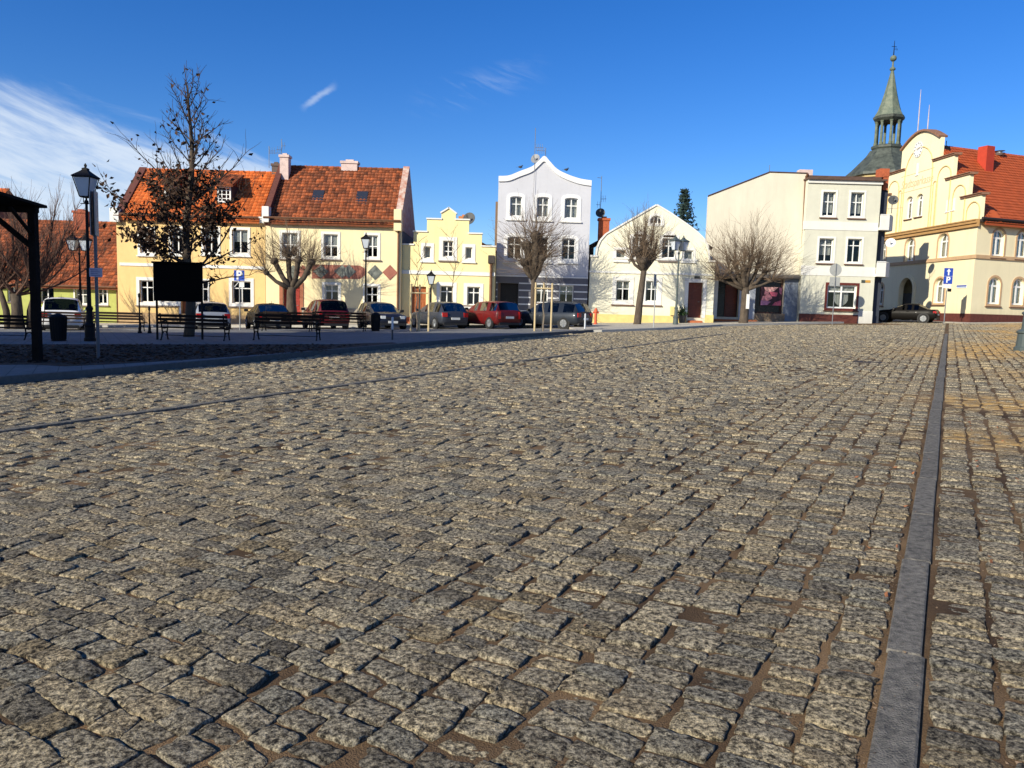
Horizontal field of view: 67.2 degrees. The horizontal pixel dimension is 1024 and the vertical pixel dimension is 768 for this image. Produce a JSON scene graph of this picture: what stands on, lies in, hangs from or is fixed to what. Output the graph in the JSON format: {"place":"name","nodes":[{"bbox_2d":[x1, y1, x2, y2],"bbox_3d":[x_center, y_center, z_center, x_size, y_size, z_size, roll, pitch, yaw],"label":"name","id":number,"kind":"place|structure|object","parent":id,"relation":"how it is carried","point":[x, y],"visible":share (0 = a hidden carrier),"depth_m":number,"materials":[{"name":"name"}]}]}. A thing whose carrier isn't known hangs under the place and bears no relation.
{"place":"outdoors","nodes":[
{"label":"outdoors","id":0,"kind":"place"},
{"bbox_2d":[0,327,567,328],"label":"parking lane","id":1,"kind":"structure","parent":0,"point":[351,328],"depth_m":42.89,"materials":[{"name":"grey asphalt"}]},
{"bbox_2d":[41,296,85,329],"bbox_3d":[-22.582,-3.562,38.798,2.240,1.886,4.570,-1,6,-27],"label":"parked car","id":2,"kind":"object","parent":1,"relation":"on","point":[60,304],"visible":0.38,"depth_m":37.03,"materials":[{"name":"white paint"}]},
{"bbox_2d":[185,301,230,327],"bbox_3d":[-15.791,-3.589,40.083,2.140,1.677,4.470,-1,6,-27],"label":"parked car","id":3,"kind":"object","parent":1,"relation":"on","point":[214,308],"visible":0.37,"depth_m":38.31,"materials":[{"name":"silver paint"}]},
{"bbox_2d":[244,301,291,328],"bbox_3d":[-12.902,-3.605,40.676,2.180,1.587,4.420,-1,6,-27],"label":"parked car","id":4,"kind":"object","parent":1,"relation":"on","point":[253,311],"visible":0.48,"depth_m":39.37,"materials":[{"name":"black paint"}]},
{"bbox_2d":[301,298,349,328],"bbox_3d":[-10.123,-3.817,41.651,2.120,1.807,4.170,-1,6,-27],"label":"parked car","id":5,"kind":"object","parent":1,"relation":"on","point":[327,305],"visible":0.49,"depth_m":40.01,"materials":[{"name":"red paint"}]},
{"bbox_2d":[356,301,406,328],"bbox_3d":[-7.205,-3.830,42.455,2.140,1.667,4.270,-1,6,-27],"label":"parked car","id":6,"kind":"object","parent":1,"relation":"on","point":[386,311],"visible":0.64,"depth_m":41.60,"materials":[{"name":"blue paint"}]},
{"bbox_2d":[412,301,467,328],"bbox_3d":[-4.178,-3.952,43.530,2.140,1.687,4.170,-2,7,-33],"label":"parked car","id":7,"kind":"object","parent":1,"relation":"on","point":[448,313],"visible":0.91,"depth_m":42.05,"materials":[{"name":"paint"}]},
{"bbox_2d":[465,299,520,328],"bbox_3d":[-1.291,-3.981,43.619,2.080,1.727,4.070,-3,7,-36],"label":"parked car","id":8,"kind":"object","parent":1,"relation":"on","point":[489,314],"visible":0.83,"depth_m":42.26,"materials":[{"name":"red paint"}]},
{"bbox_2d":[517,301,592,328],"bbox_3d":[2.162,-3.938,43.410,4.670,1.687,2.140,6,7,36],"label":"parked car","id":9,"kind":"object","parent":1,"relation":"on","point":[566,314],"visible":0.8,"depth_m":42.24,"materials":[{"name":"paint"}]},
{"bbox_2d":[0,329,575,375],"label":"park paving","id":10,"kind":"structure","parent":0,"point":[237,336],"depth_m":29.39,"materials":[{"name":"grey stone"}]},
{"bbox_2d":[0,314,30,339],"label":"park bench","id":11,"kind":"object","parent":10,"relation":"on","point":[23,321],"visible":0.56,"depth_m":27.17,"materials":[{"name":"brown wood"}]},
{"bbox_2d":[49,313,66,340],"bbox_3d":[-15.659,-1.966,26.581,0.564,0.950,0.562,2,6,0],"label":"litter bin","id":12,"kind":"object","parent":10,"relation":"on","point":[58,325],"visible":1,"depth_m":26.40,"materials":[{"name":"black metal"}]},
{"bbox_2d":[42,310,93,331],"bbox_3d":[-20.695,-2.896,35.594,2.450,0.949,0.673,2,6,0],"label":"park bench","id":13,"kind":"object","parent":10,"relation":"on","point":[63,313],"visible":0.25,"depth_m":35.82,"materials":[{"name":"black metal"}]},
{"bbox_2d":[71,163,99,340],"bbox_3d":[-14.450,-4.355,26.236,0.661,6.188,0.661,2,6,0],"label":"street lamp","id":14,"kind":"object","parent":10,"relation":"on","point":[85,179],"visible":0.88,"depth_m":26.12,"materials":[{"name":"black metal"}]},
{"bbox_2d":[93,312,146,330],"bbox_3d":[-18.089,-2.865,35.296,2.450,0.949,0.673,1,6,-6],"label":"park bench","id":15,"kind":"object","parent":10,"relation":"on","point":[110,317],"visible":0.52,"depth_m":35.05,"materials":[{"name":"brown wood"}]},
{"bbox_2d":[151,261,203,339],"bbox_3d":[-11.908,-2.814,27.505,1.800,3.057,0.210,2,6,0],"label":"notice board","id":16,"kind":"object","parent":10,"relation":"on","point":[179,281],"visible":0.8,"depth_m":27.36,"materials":[{"name":"black metal"}]},
{"bbox_2d":[93,60,268,336],"bbox_3d":[-12.565,-6.835,29.019,6.818,10.596,6.779,2,6,0],"label":"tall tree","id":17,"kind":"object","parent":10,"relation":"on","point":[164,214],"visible":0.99,"depth_m":29.13,"materials":[{"name":"brown plant"}]},
{"bbox_2d":[156,313,232,340],"bbox_3d":[-11.028,-1.975,26.822,2.450,0.949,0.673,2,6,0],"label":"park bench","id":18,"kind":"object","parent":10,"relation":"on","point":[224,319],"visible":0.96,"depth_m":26.55,"materials":[{"name":"brown wood"}]},
{"bbox_2d":[0,342,394,365],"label":"planting bed","id":19,"kind":"object","parent":10,"relation":"on","point":[59,363],"visible":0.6,"depth_m":20.72,"materials":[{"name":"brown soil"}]},
{"bbox_2d":[0,191,47,362],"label":"bus shelter","id":20,"kind":"object","parent":19,"relation":"on","point":[13,204],"visible":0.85,"depth_m":16.68,"materials":[{"name":"brown wood"}]},
{"bbox_2d":[89,190,102,357],"bbox_3d":[-9.734,-2.498,18.052,0.300,3.982,0.430,2,6,0],"label":"bus stop pole","id":21,"kind":"object","parent":19,"relation":"on","point":[95,272],"visible":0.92,"depth_m":17.99,"materials":[{"name":"metal"}]},
{"bbox_2d":[234,270,244,329],"bbox_3d":[-13.199,-3.911,37.310,0.504,3.196,0.106,1,6,-3],"label":"parking sign","id":22,"kind":"object","parent":10,"relation":"on","point":[238,273],"visible":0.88,"depth_m":37.16,"materials":[{"name":"metal"}]},
{"bbox_2d":[250,313,324,340],"bbox_3d":[-7.849,-1.982,26.906,2.450,0.949,0.673,2,6,0],"label":"park bench","id":23,"kind":"object","parent":10,"relation":"on","point":[276,320],"visible":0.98,"depth_m":27.12,"materials":[{"name":"brown wood"}]},
{"bbox_2d":[261,310,314,331],"bbox_3d":[-10.438,-2.912,35.765,2.450,0.949,0.673,2,6,0],"label":"park bench","id":24,"kind":"object","parent":10,"relation":"on","point":[286,313],"visible":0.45,"depth_m":36.00,"materials":[{"name":"brown wood"}]},
{"bbox_2d":[0,329,597,384],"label":"park kerb","id":25,"kind":"structure","parent":10,"relation":"on","point":[21,378],"depth_m":17.75,"materials":[{"name":"stone"}]},
{"bbox_2d":[313,310,367,331],"bbox_3d":[-7.929,-2.901,35.665,2.450,0.949,0.673,2,6,0],"label":"park bench","id":26,"kind":"object","parent":10,"relation":"on","point":[339,317],"visible":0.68,"depth_m":35.36,"materials":[{"name":"brown wood"}]},
{"bbox_2d":[371,312,380,330],"bbox_3d":[-6.397,-2.926,36.107,0.460,0.880,0.454,2,6,0],"label":"litter bin","id":27,"kind":"object","parent":10,"relation":"on","point":[375,321],"visible":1,"depth_m":35.95,"materials":[{"name":"black metal"}]},
{"bbox_2d":[408,236,430,330],"bbox_3d":[-4.407,-4.630,35.757,1.439,4.554,1.068,5,7,30],"label":"sapling","id":28,"kind":"object","parent":10,"relation":"on","point":[417,278],"visible":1,"depth_m":35.72,"materials":[{"name":"brown plant"}]},
{"bbox_2d":[410,284,430,330],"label":"tree stakes","id":29,"kind":"object","parent":10,"relation":"on","point":[420,293],"visible":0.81,"depth_m":35.79,"materials":[{"name":"beige wood"}]},
{"bbox_2d":[534,282,553,330],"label":"tree stakes","id":30,"kind":"object","parent":10,"relation":"on","point":[543,288],"visible":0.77,"depth_m":35.98,"materials":[{"name":"beige wood"}]},
{"bbox_2d":[95,321,800,329],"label":"pavement","id":31,"kind":"structure","parent":0,"point":[602,326],"depth_m":46.55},
{"bbox_2d":[0,325,557,326],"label":"pavement kerb","id":32,"kind":"structure","parent":31,"relation":"on","point":[312,326],"depth_m":44.98,"materials":[{"name":"grey stone"}]},
{"bbox_2d":[226,209,346,321],"bbox_3d":[-13.143,-6.756,45.759,6.738,7.320,5.249,2,6,0],"label":"pollarded tree","id":33,"kind":"object","parent":31,"relation":"on","point":[289,284],"visible":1,"depth_m":45.46,"materials":[{"name":"brown plant"}]},
{"bbox_2d":[361,233,370,326],"bbox_3d":[-8.523,-5.954,44.853,0.546,5.690,0.546,2,6,0],"label":"street lamp","id":34,"kind":"object","parent":31,"relation":"on","point":[365,239],"visible":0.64,"depth_m":44.67,"materials":[{"name":"black metal"}]},
{"bbox_2d":[486,190,584,308],"bbox_3d":[1.221,-7.626,47.575,6.154,8.735,5.990,0,6,-15],"label":"pollarded tree","id":35,"kind":"object","parent":31,"relation":"on","point":[536,254],"visible":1,"depth_m":47.32,"materials":[{"name":"brown plant"}]},
{"bbox_2d":[605,196,685,323],"bbox_3d":[8.123,-7.444,46.976,5.294,8.502,4.922,2,6,0],"label":"pollarded tree","id":36,"kind":"object","parent":31,"relation":"on","point":[645,254],"visible":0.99,"depth_m":46.96,"materials":[{"name":"brown plant"}]},
{"bbox_2d":[669,235,689,324],"bbox_3d":[10.013,-6.132,46.591,1.206,5.690,0.546,-2,7,-31],"label":"street lamp","id":37,"kind":"object","parent":31,"relation":"on","point":[682,244],"visible":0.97,"depth_m":46.43,"materials":[{"name":"metal"}]},
{"bbox_2d":[593,322,843,331],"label":"pavement kerb","id":38,"kind":"structure","parent":31,"relation":"on","point":[646,329],"depth_m":45.37,"materials":[{"name":"grey concrete"}]},
{"bbox_2d":[680,201,818,322],"bbox_3d":[15.364,-7.673,50.236,9.179,8.253,6.902,3,6,10],"label":"pollarded tree","id":39,"kind":"object","parent":31,"relation":"on","point":[744,284],"visible":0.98,"depth_m":49.91,"materials":[{"name":"brown plant"}]},
{"bbox_2d":[0,321,1023,767],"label":"cobblestone road","id":40,"kind":"structure","parent":0,"point":[62,533],"depth_m":4.36,"materials":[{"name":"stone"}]},
{"bbox_2d":[0,333,726,432],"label":"kerb strip","id":41,"kind":"object","parent":40,"relation":"on","point":[44,425],"visible":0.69,"depth_m":11.40,"materials":[{"name":"grey stone"}]},
{"bbox_2d":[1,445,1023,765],"bbox_3d":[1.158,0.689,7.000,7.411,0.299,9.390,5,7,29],"label":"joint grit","id":42,"kind":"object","parent":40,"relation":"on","point":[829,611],"visible":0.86,"depth_m":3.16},
{"bbox_2d":[867,334,947,767],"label":"kerb strip","id":43,"kind":"object","parent":40,"relation":"on","point":[895,740],"visible":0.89,"depth_m":3.26,"materials":[{"name":"grey stone"}]},
{"bbox_2d":[0,323,1023,767],"bbox_3d":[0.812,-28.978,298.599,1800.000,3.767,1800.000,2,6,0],"label":"ground","id":44,"kind":"structure","parent":0,"point":[272,679],"depth_m":7.36,"materials":[{"name":"grey stone"}]},
{"bbox_2d":[0,178,115,328],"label":"bare shrub tree","id":45,"kind":"object","parent":44,"relation":"on","point":[13,262],"visible":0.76,"depth_m":40.77,"materials":[{"name":"brown plant"}]},
{"bbox_2d":[0,209,118,322],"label":"cottage","id":46,"kind":"structure","parent":44,"relation":"on","point":[108,286],"depth_m":50.95,"materials":[{"name":"yellow paint"}]},
{"bbox_2d":[73,289,101,306],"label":"window","id":47,"kind":"structure","parent":46,"relation":"in","point":[84,291],"depth_m":50.42,"materials":[{"name":"white paint"}]},
{"bbox_2d":[94,290,108,306],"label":"window","id":48,"kind":"structure","parent":46,"relation":"in","point":[104,293],"depth_m":50.41,"materials":[{"name":"white paint"}]},
{"bbox_2d":[65,232,92,328],"bbox_3d":[-23.401,-5.479,41.727,1.235,5.390,0.575,2,6,0],"label":"street lamp","id":49,"kind":"object","parent":44,"relation":"on","point":[82,244],"visible":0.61,"depth_m":41.48,"materials":[{"name":"black metal"}]},
{"bbox_2d":[109,167,275,323],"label":"house","id":50,"kind":"structure","parent":44,"relation":"on","point":[135,272],"depth_m":48.20,"materials":[{"name":"yellow paint"}]},
{"bbox_2d":[135,277,155,306],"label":"window","id":51,"kind":"structure","parent":50,"relation":"in","point":[148,285],"depth_m":48.29,"materials":[{"name":"white paint"}]},
{"bbox_2d":[200,226,220,255],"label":"window","id":52,"kind":"structure","parent":50,"relation":"in","point":[218,239],"depth_m":48.00,"materials":[{"name":"white paint"}]},
{"bbox_2d":[228,227,250,256],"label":"window","id":53,"kind":"structure","parent":50,"relation":"in","point":[242,234],"depth_m":48.02,"materials":[{"name":"white paint"}]},
{"bbox_2d":[228,278,253,307],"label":"window","id":54,"kind":"structure","parent":50,"relation":"in","point":[246,292],"depth_m":48.30,"materials":[{"name":"white paint"}]},
{"bbox_2d":[262,139,414,323],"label":"house","id":55,"kind":"structure","parent":44,"relation":"on","point":[348,204],"depth_m":48.18,"materials":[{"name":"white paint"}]},
{"bbox_2d":[279,230,299,259],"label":"window","id":56,"kind":"structure","parent":55,"relation":"in","point":[291,232],"depth_m":47.97,"materials":[{"name":"white paint"}]},
{"bbox_2d":[279,283,303,321],"bbox_3d":[-13.822,-5.134,48.378,1.506,2.466,0.300,2,6,0],"label":"door","id":57,"kind":"structure","parent":55,"relation":"in","point":[300,290],"depth_m":48.26,"materials":[{"name":"wood"}]},
{"bbox_2d":[321,231,340,260],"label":"window","id":58,"kind":"structure","parent":55,"relation":"in","point":[328,238],"depth_m":48.02,"materials":[{"name":"white paint"}]},
{"bbox_2d":[322,282,340,299],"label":"window","id":59,"kind":"structure","parent":55,"relation":"in","point":[330,290],"depth_m":48.30,"materials":[{"name":"white paint"}]},
{"bbox_2d":[363,284,379,302],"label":"window","id":60,"kind":"structure","parent":55,"relation":"in","point":[373,292],"depth_m":48.36,"materials":[{"name":"white paint"}]},
{"bbox_2d":[363,232,380,260],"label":"window","id":61,"kind":"structure","parent":55,"relation":"in","point":[374,248],"depth_m":48.01,"materials":[{"name":"white paint"}]},
{"bbox_2d":[401,207,496,323],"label":"gabled house","id":62,"kind":"structure","parent":44,"relation":"on","point":[474,283],"depth_m":48.50,"materials":[{"name":"yellow paint"}]},
{"bbox_2d":[412,286,425,312],"bbox_3d":[-5.927,-5.004,48.955,0.957,2.362,0.134,2,6,0],"label":"door","id":63,"kind":"structure","parent":62,"relation":"in","point":[423,296],"depth_m":48.92,"materials":[{"name":"orange wood"}]},
{"bbox_2d":[420,243,434,262],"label":"window","id":64,"kind":"structure","parent":62,"relation":"in","point":[428,257],"depth_m":48.43,"materials":[{"name":"white paint"}]},
{"bbox_2d":[436,282,456,302],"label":"window","id":65,"kind":"structure","parent":62,"relation":"in","point":[444,289],"depth_m":48.71,"materials":[{"name":"white paint"}]},
{"bbox_2d":[438,237,457,261],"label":"window","id":66,"kind":"structure","parent":62,"relation":"in","point":[443,241],"depth_m":48.42,"materials":[{"name":"white paint"}]},
{"bbox_2d":[461,244,475,262],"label":"window","id":67,"kind":"structure","parent":62,"relation":"in","point":[470,252],"depth_m":48.42,"materials":[{"name":"white paint"}]},
{"bbox_2d":[463,283,483,307],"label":"window","id":68,"kind":"structure","parent":62,"relation":"in","point":[473,292],"depth_m":48.77,"materials":[{"name":"white paint"}]},
{"bbox_2d":[495,128,591,310],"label":"town house","id":69,"kind":"structure","parent":44,"relation":"on","point":[543,174],"depth_m":50.46,"materials":[{"name":"white paint"}]},
{"bbox_2d":[500,283,517,304],"bbox_3d":[-0.280,-5.570,51.421,1.375,2.300,0.080,2,6,0],"label":"door","id":70,"kind":"structure","parent":69,"relation":"in","point":[509,291],"depth_m":51.34,"materials":[{"name":"wood"}]},
{"bbox_2d":[503,233,523,262],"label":"window","id":71,"kind":"structure","parent":69,"relation":"in","point":[506,257],"depth_m":50.60,"materials":[{"name":"white paint"}]},
{"bbox_2d":[506,193,525,220],"bbox_3d":[0.260,-11.586,50.408,1.319,1.773,0.459,2,6,0],"label":"window","id":72,"kind":"structure","parent":69,"relation":"in","point":[510,199],"depth_m":50.33,"materials":[{"name":"white paint"}]},
{"bbox_2d":[536,284,547,303],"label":"window","id":73,"kind":"structure","parent":69,"relation":"in","point":[539,298],"depth_m":51.15,"materials":[{"name":"white paint"}]},
{"bbox_2d":[533,193,551,221],"bbox_3d":[2.011,-11.531,50.409,1.319,1.806,0.459,2,6,0],"label":"window","id":74,"kind":"structure","parent":69,"relation":"in","point":[542,196],"depth_m":50.33,"materials":[{"name":"white paint"}]},
{"bbox_2d":[559,285,572,300],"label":"window","id":75,"kind":"structure","parent":69,"relation":"in","point":[565,291],"depth_m":51.14,"materials":[{"name":"white glass"}]},
{"bbox_2d":[557,235,578,263],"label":"window","id":76,"kind":"structure","parent":69,"relation":"in","point":[573,258],"depth_m":50.62,"materials":[{"name":"white paint"}]},
{"bbox_2d":[560,194,581,222],"bbox_3d":[3.865,-11.466,50.410,1.397,1.806,0.459,2,6,0],"label":"window","id":77,"kind":"structure","parent":69,"relation":"in","point":[570,205],"depth_m":50.35,"materials":[{"name":"white paint"}]},
{"bbox_2d":[587,176,714,322],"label":"gabled house","id":78,"kind":"structure","parent":44,"relation":"on","point":[613,281],"depth_m":50.96,"materials":[{"name":"white paint"}]},
{"bbox_2d":[611,276,633,305],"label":"window","id":79,"kind":"structure","parent":78,"relation":"in","point":[620,288],"depth_m":51.06,"materials":[{"name":"white paint"}]},
{"bbox_2d":[643,277,661,306],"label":"window","id":80,"kind":"structure","parent":78,"relation":"in","point":[648,300],"depth_m":51.06,"materials":[{"name":"white paint"}]},
{"bbox_2d":[658,235,678,261],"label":"window","id":81,"kind":"structure","parent":78,"relation":"in","point":[672,256],"depth_m":50.78,"materials":[{"name":"white paint"}]},
{"bbox_2d":[680,248,695,262],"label":"window","id":82,"kind":"structure","parent":78,"relation":"in","point":[692,254],"depth_m":50.78,"materials":[{"name":"white paint"}]},
{"bbox_2d":[684,279,706,317],"bbox_3d":[12.143,-5.698,51.187,1.441,2.552,0.350,2,6,0],"label":"door","id":83,"kind":"structure","parent":78,"relation":"in","point":[692,301],"depth_m":51.23,"materials":[{"name":"brown wood"}]},
{"bbox_2d":[673,188,698,230],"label":"spruce tree","id":84,"kind":"object","parent":44,"relation":"on","point":[684,199],"visible":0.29,"depth_m":76.24,"materials":[{"name":"green plant"}]},
{"bbox_2d":[705,165,812,321],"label":"shop house","id":85,"kind":"structure","parent":44,"relation":"on","point":[783,193],"depth_m":54.33,"materials":[{"name":"beige paint"}]},
{"bbox_2d":[717,278,737,316],"bbox_3d":[15.396,-6.233,55.416,1.529,2.791,0.050,2,6,0],"label":"shop window","id":86,"kind":"structure","parent":85,"relation":"in","point":[721,285],"depth_m":55.39,"materials":[{"name":"black glass"}]},
{"bbox_2d":[724,285,736,316],"bbox_3d":[15.732,-5.971,55.406,0.841,2.291,0.100,2,6,0],"label":"door","id":87,"kind":"structure","parent":85,"relation":"in","point":[730,292],"depth_m":55.39,"materials":[{"name":"brown wood"}]},
{"bbox_2d":[754,278,782,313],"bbox_3d":[18.307,-6.305,55.074,2.025,2.577,0.120,2,6,0],"label":"shop window","id":88,"kind":"structure","parent":85,"relation":"in","point":[758,309],"depth_m":55.12,"materials":[{"name":"black glass"}]},
{"bbox_2d":[829,263,841,324],"bbox_3d":[21.422,-5.929,51.215,0.800,4.130,0.085,2,6,0],"label":"road sign","id":89,"kind":"object","parent":44,"relation":"on","point":[835,269],"visible":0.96,"depth_m":51.12,"materials":[{"name":"metal"}]},
{"bbox_2d":[796,168,899,322],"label":"corner house","id":90,"kind":"structure","parent":44,"relation":"on","point":[847,223],"depth_m":53.92,"materials":[{"name":"white paint"}]},
{"bbox_2d":[815,236,835,264],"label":"window","id":91,"kind":"structure","parent":90,"relation":"in","point":[824,246],"depth_m":54.10,"materials":[{"name":"white paint"}]},
{"bbox_2d":[819,190,837,218],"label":"window","id":92,"kind":"structure","parent":90,"relation":"in","point":[827,197],"depth_m":53.75,"materials":[{"name":"white paint"}]},
{"bbox_2d":[823,282,859,311],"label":"window","id":93,"kind":"structure","parent":90,"relation":"in","point":[843,298],"depth_m":54.40,"materials":[{"name":"white paint"}]},
{"bbox_2d":[844,237,863,264],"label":"window","id":94,"kind":"structure","parent":90,"relation":"in","point":[851,251],"depth_m":54.07,"materials":[{"name":"white paint"}]},
{"bbox_2d":[847,190,866,219],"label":"window","id":95,"kind":"structure","parent":90,"relation":"in","point":[855,202],"depth_m":53.75,"materials":[{"name":"white paint"}]},
{"bbox_2d":[943,268,952,323],"bbox_3d":[29.981,-5.973,53.164,0.600,4.014,0.111,2,6,0],"label":"parking sign","id":96,"kind":"object","parent":44,"relation":"on","point":[948,277],"visible":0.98,"depth_m":53.00,"materials":[{"name":"metal"}]},
{"bbox_2d":[879,92,1023,321],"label":"town hall","id":97,"kind":"structure","parent":44,"relation":"on","point":[961,213],"depth_m":58.47,"materials":[{"name":"white paint"}]},
{"bbox_2d":[903,237,915,261],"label":"window","id":98,"kind":"structure","parent":97,"relation":"in","point":[913,242],"depth_m":63.38,"materials":[{"name":"white paint"}]},
{"bbox_2d":[930,276,945,305],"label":"window","id":99,"kind":"structure","parent":97,"relation":"in","point":[942,292],"depth_m":59.28,"materials":[{"name":"white paint"}]},
{"bbox_2d":[936,231,949,257],"bbox_3d":[32.999,-10.523,58.564,0.479,2.157,1.579,1,6,-3],"label":"window","id":100,"kind":"structure","parent":97,"relation":"in","point":[946,238],"depth_m":58.87,"materials":[{"name":"white paint"}]},
{"bbox_2d":[985,275,1001,307],"bbox_3d":[34.844,-6.733,55.866,1.570,2.315,0.499,0,6,-20],"label":"window","id":101,"kind":"structure","parent":97,"relation":"in","point":[991,285],"depth_m":55.92,"materials":[{"name":"white paint"}]},
{"bbox_2d":[990,227,1006,259],"bbox_3d":[34.939,-10.142,55.521,1.570,2.259,0.499,0,6,-20],"label":"window","id":102,"kind":"structure","parent":97,"relation":"in","point":[996,235],"depth_m":55.59,"materials":[{"name":"white paint"}]},
{"bbox_2d":[1009,276,1023,307],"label":"window","id":103,"kind":"structure","parent":97,"relation":"in","point":[1015,286],"depth_m":56.74,"materials":[{"name":"white paint"}]},
{"bbox_2d":[1014,229,1023,260],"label":"window","id":104,"kind":"structure","parent":97,"relation":"in","point":[1020,235],"depth_m":56.37,"materials":[{"name":"white paint"}]},
{"bbox_2d":[1013,312,1023,351],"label":"street lamp","id":105,"kind":"object","parent":44,"relation":"on","point":[1019,346],"visible":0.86,"depth_m":22.68,"materials":[{"name":"metal"}]},
{"bbox_2d":[0,0,1023,254],"label":"sky","id":106,"kind":"structure","parent":0,"point":[655,99],"materials":[{"name":"blue"}]},
{"bbox_2d":[846,41,904,176],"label":"church tower","id":107,"kind":"structure","parent":0,"point":[883,154],"depth_m":84.42,"materials":[{"name":"green metal"}]},
{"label":"side street","id":108,"kind":"structure","parent":0,"visible":0},
{"bbox_2d":[878,303,939,322],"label":"parked car","id":109,"kind":"object","parent":108,"relation":"on","point":[919,313],"visible":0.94,"depth_m":55.82,"materials":[{"name":"black paint"}]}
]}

